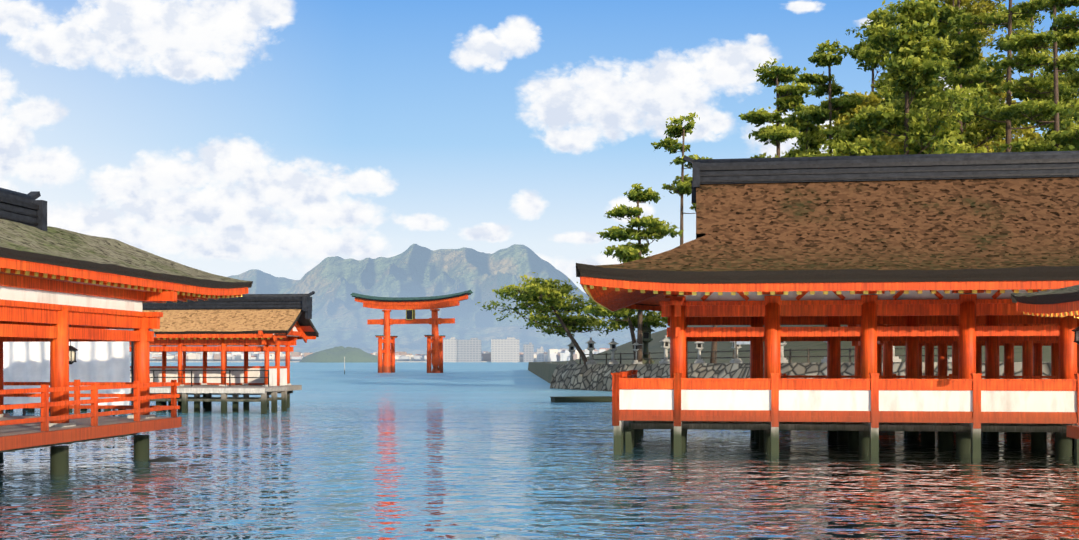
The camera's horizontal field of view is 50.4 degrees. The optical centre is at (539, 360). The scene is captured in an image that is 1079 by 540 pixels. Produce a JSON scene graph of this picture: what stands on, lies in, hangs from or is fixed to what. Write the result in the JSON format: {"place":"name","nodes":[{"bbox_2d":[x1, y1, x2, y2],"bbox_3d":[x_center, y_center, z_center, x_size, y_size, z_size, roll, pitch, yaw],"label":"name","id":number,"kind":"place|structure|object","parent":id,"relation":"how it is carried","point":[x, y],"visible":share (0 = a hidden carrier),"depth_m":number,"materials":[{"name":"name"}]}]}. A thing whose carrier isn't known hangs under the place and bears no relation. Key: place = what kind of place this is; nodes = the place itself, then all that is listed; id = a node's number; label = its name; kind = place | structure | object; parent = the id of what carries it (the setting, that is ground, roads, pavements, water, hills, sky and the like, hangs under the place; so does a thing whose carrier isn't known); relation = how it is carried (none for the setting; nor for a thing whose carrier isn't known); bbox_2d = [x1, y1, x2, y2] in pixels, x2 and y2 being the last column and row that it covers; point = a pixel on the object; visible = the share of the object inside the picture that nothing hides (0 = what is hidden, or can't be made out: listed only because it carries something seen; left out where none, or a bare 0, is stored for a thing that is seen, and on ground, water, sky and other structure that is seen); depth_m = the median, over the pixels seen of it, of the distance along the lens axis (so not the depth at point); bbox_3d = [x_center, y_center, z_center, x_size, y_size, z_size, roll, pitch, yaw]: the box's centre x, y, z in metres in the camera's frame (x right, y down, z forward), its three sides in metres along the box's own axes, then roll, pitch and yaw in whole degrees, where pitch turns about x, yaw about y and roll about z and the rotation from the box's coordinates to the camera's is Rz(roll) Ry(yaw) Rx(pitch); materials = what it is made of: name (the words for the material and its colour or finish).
{"place":"outdoors","nodes":[
{"label":"outdoors","id":0,"kind":"place"},
{"bbox_2d":[130,348,609,361],"bbox_3d":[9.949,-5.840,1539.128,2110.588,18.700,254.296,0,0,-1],"label":"town shore","id":1,"kind":"structure","parent":0,"point":[553,355],"depth_m":1494.40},
{"bbox_2d":[443,337,543,361],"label":"city buildings","id":2,"kind":"structure","parent":1,"relation":"on","point":[502,350],"depth_m":1468.63,"materials":[{"name":"white concrete"}]},
{"bbox_2d":[129,244,668,360],"bbox_3d":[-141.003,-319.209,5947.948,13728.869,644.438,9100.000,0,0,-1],"label":"mountains","id":3,"kind":"structure","parent":0,"point":[341,316],"depth_m":4327.08,"materials":[{"name":"stone"}]},
{"bbox_2d":[0,362,1078,539],"bbox_3d":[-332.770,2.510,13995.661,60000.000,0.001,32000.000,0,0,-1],"label":"water","id":4,"kind":"structure","parent":0,"point":[455,451],"depth_m":24.35,"materials":[{"name":"blue liquid"}]},
{"bbox_2d":[0,188,252,474],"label":"shrine building","id":5,"kind":"structure","parent":4,"relation":"on","point":[55,283],"depth_m":26.41,"materials":[{"name":"paint"}]},
{"bbox_2d":[3,329,155,415],"bbox_3d":[-17.256,0.835,43.846,7.732,5.350,5.351,0,0,17],"label":"curtain","id":6,"kind":"object","parent":5,"relation":"in","point":[95,362],"visible":0.29,"depth_m":40.94,"materials":[{"name":"fabric"}]},
{"bbox_2d":[8,291,318,413],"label":"pavilion","id":7,"kind":"structure","parent":4,"relation":"on","point":[266,324],"depth_m":58.45,"materials":[{"name":"paint"}]},
{"bbox_2d":[300,346,382,362],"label":"islet","id":8,"kind":"object","parent":4,"relation":"on","point":[340,353],"visible":0.96,"depth_m":1354.14,"materials":[{"name":"green plant"}]},
{"bbox_2d":[149,357,611,465],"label":"punt poles","id":9,"kind":"object","parent":4,"relation":"on","point":[562,399],"visible":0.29,"depth_m":68.36,"materials":[{"name":"wood"}]},
{"bbox_2d":[350,290,472,372],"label":"torii gate","id":10,"kind":"structure","parent":4,"relation":"on","point":[411,305],"depth_m":230.51,"materials":[{"name":"paint"}]},
{"bbox_2d":[576,151,1078,459],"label":"hall","id":11,"kind":"structure","parent":4,"relation":"on","point":[966,242],"depth_m":30.65,"materials":[{"name":"paint"}]},
{"bbox_2d":[781,324,1058,378],"bbox_3d":[20.208,-0.877,46.366,21.240,9.173,11.650,0,0,8],"label":"covered corridor","id":12,"kind":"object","parent":4,"relation":"on","point":[1031,359],"depth_m":45.16,"materials":[{"name":"paint"}]},
{"bbox_2d":[1011,285,1078,438],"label":"pavilion","id":13,"kind":"structure","parent":4,"relation":"on","point":[1061,302],"depth_m":24.74,"materials":[{"name":"paint"}]},
{"bbox_2d":[69,325,1078,363],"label":"hanging lanterns","id":14,"kind":"object","parent":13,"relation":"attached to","point":[72,354],"visible":0.73,"depth_m":25.76,"materials":[{"name":"metal"}]},
{"bbox_2d":[0,0,1078,292],"bbox_3d":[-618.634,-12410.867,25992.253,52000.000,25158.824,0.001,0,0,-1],"label":"sky","id":15,"kind":"structure","parent":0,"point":[284,138],"depth_m":25921.34,"materials":[{"name":"blue"}]},
{"bbox_2d":[528,325,1050,390],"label":"island shore","id":16,"kind":"structure","parent":0,"point":[597,376],"depth_m":94.60,"materials":[{"name":"stone"}]},
{"bbox_2d":[475,272,620,363],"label":"leaning pine tree","id":17,"kind":"object","parent":16,"relation":"on","point":[548,293],"visible":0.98,"depth_m":99.86,"materials":[{"name":"green plant"}]},
{"bbox_2d":[578,296,669,359],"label":"tree","id":18,"kind":"object","parent":16,"relation":"on","point":[649,318],"visible":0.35,"depth_m":93.73,"materials":[{"name":"green plant"}]},
{"bbox_2d":[596,183,683,362],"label":"pine tree","id":19,"kind":"object","parent":16,"relation":"on","point":[657,229],"visible":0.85,"depth_m":91.62,"materials":[{"name":"green plant"}]},
{"bbox_2d":[651,112,712,244],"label":"slender pine tree","id":20,"kind":"object","parent":16,"relation":"on","point":[683,183],"visible":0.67,"depth_m":94.97,"materials":[{"name":"green plant"}]},
{"bbox_2d":[710,325,716,362],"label":"tree trunk","id":21,"kind":"object","parent":16,"relation":"on","point":[713,345],"depth_m":86.75,"materials":[{"name":"brown plant"}]},
{"bbox_2d":[567,322,951,363],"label":"stone lanterns","id":22,"kind":"object","parent":16,"relation":"on","point":[647,339],"visible":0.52,"depth_m":88.83,"materials":[{"name":"stone"}]},
{"bbox_2d":[738,58,814,157],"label":"tree","id":23,"kind":"object","parent":16,"relation":"on","point":[789,97],"visible":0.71,"depth_m":99.09,"materials":[{"name":"green plant"}]},
{"bbox_2d":[775,104,832,157],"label":"broad tree","id":24,"kind":"object","parent":16,"relation":"on","point":[810,140],"visible":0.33,"depth_m":118.09,"materials":[{"name":"green plant"}]},
{"bbox_2d":[794,39,898,326],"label":"tree","id":25,"kind":"object","parent":16,"relation":"on","point":[830,106],"visible":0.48,"depth_m":103.86,"materials":[{"name":"green plant"}]},
{"bbox_2d":[820,90,913,155],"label":"broad tree","id":26,"kind":"object","parent":16,"relation":"on","point":[874,99],"visible":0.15,"depth_m":110.78,"materials":[{"name":"green plant"}]},
{"bbox_2d":[829,7,935,149],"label":"tree","id":27,"kind":"object","parent":16,"relation":"on","point":[865,54],"visible":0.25,"depth_m":137.74,"materials":[{"name":"green plant"}]},
{"bbox_2d":[819,0,999,155],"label":"broad tree","id":28,"kind":"object","parent":16,"relation":"on","point":[914,63],"visible":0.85,"depth_m":97.74,"materials":[{"name":"green plant"}]},
{"bbox_2d":[881,85,956,154],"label":"broad tree","id":29,"kind":"object","parent":16,"relation":"on","point":[894,102],"depth_m":121.05,"materials":[{"name":"green plant"}]},
{"bbox_2d":[883,0,1028,150],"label":"broad tree","id":30,"kind":"object","parent":16,"relation":"on","point":[963,55],"visible":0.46,"depth_m":111.97,"materials":[{"name":"green plant"}]},
{"bbox_2d":[934,0,1006,146],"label":"tree","id":31,"kind":"object","parent":16,"relation":"on","point":[976,7],"visible":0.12,"depth_m":142.28,"materials":[{"name":"green plant"}]},
{"bbox_2d":[932,67,1044,152],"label":"broad tree","id":32,"kind":"object","parent":16,"relation":"on","point":[1017,133],"visible":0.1,"depth_m":120.73,"materials":[{"name":"green plant"}]},
{"bbox_2d":[918,0,1078,151],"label":"tall pine tree","id":33,"kind":"object","parent":16,"relation":"on","point":[981,21],"visible":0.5,"depth_m":106.06,"materials":[{"name":"green plant"}]},
{"bbox_2d":[978,0,1078,151],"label":"pine tree","id":34,"kind":"object","parent":16,"relation":"on","point":[1062,64],"visible":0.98,"depth_m":98.40,"materials":[{"name":"green plant"}]},
{"bbox_2d":[984,0,1078,152],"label":"tree","id":35,"kind":"object","parent":16,"relation":"on","point":[1017,24],"visible":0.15,"depth_m":151.01,"materials":[{"name":"green plant"}]},
{"bbox_2d":[1021,29,1078,150],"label":"tree","id":36,"kind":"object","parent":16,"relation":"on","point":[1069,42],"visible":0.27,"depth_m":125.97,"materials":[{"name":"green plant"}]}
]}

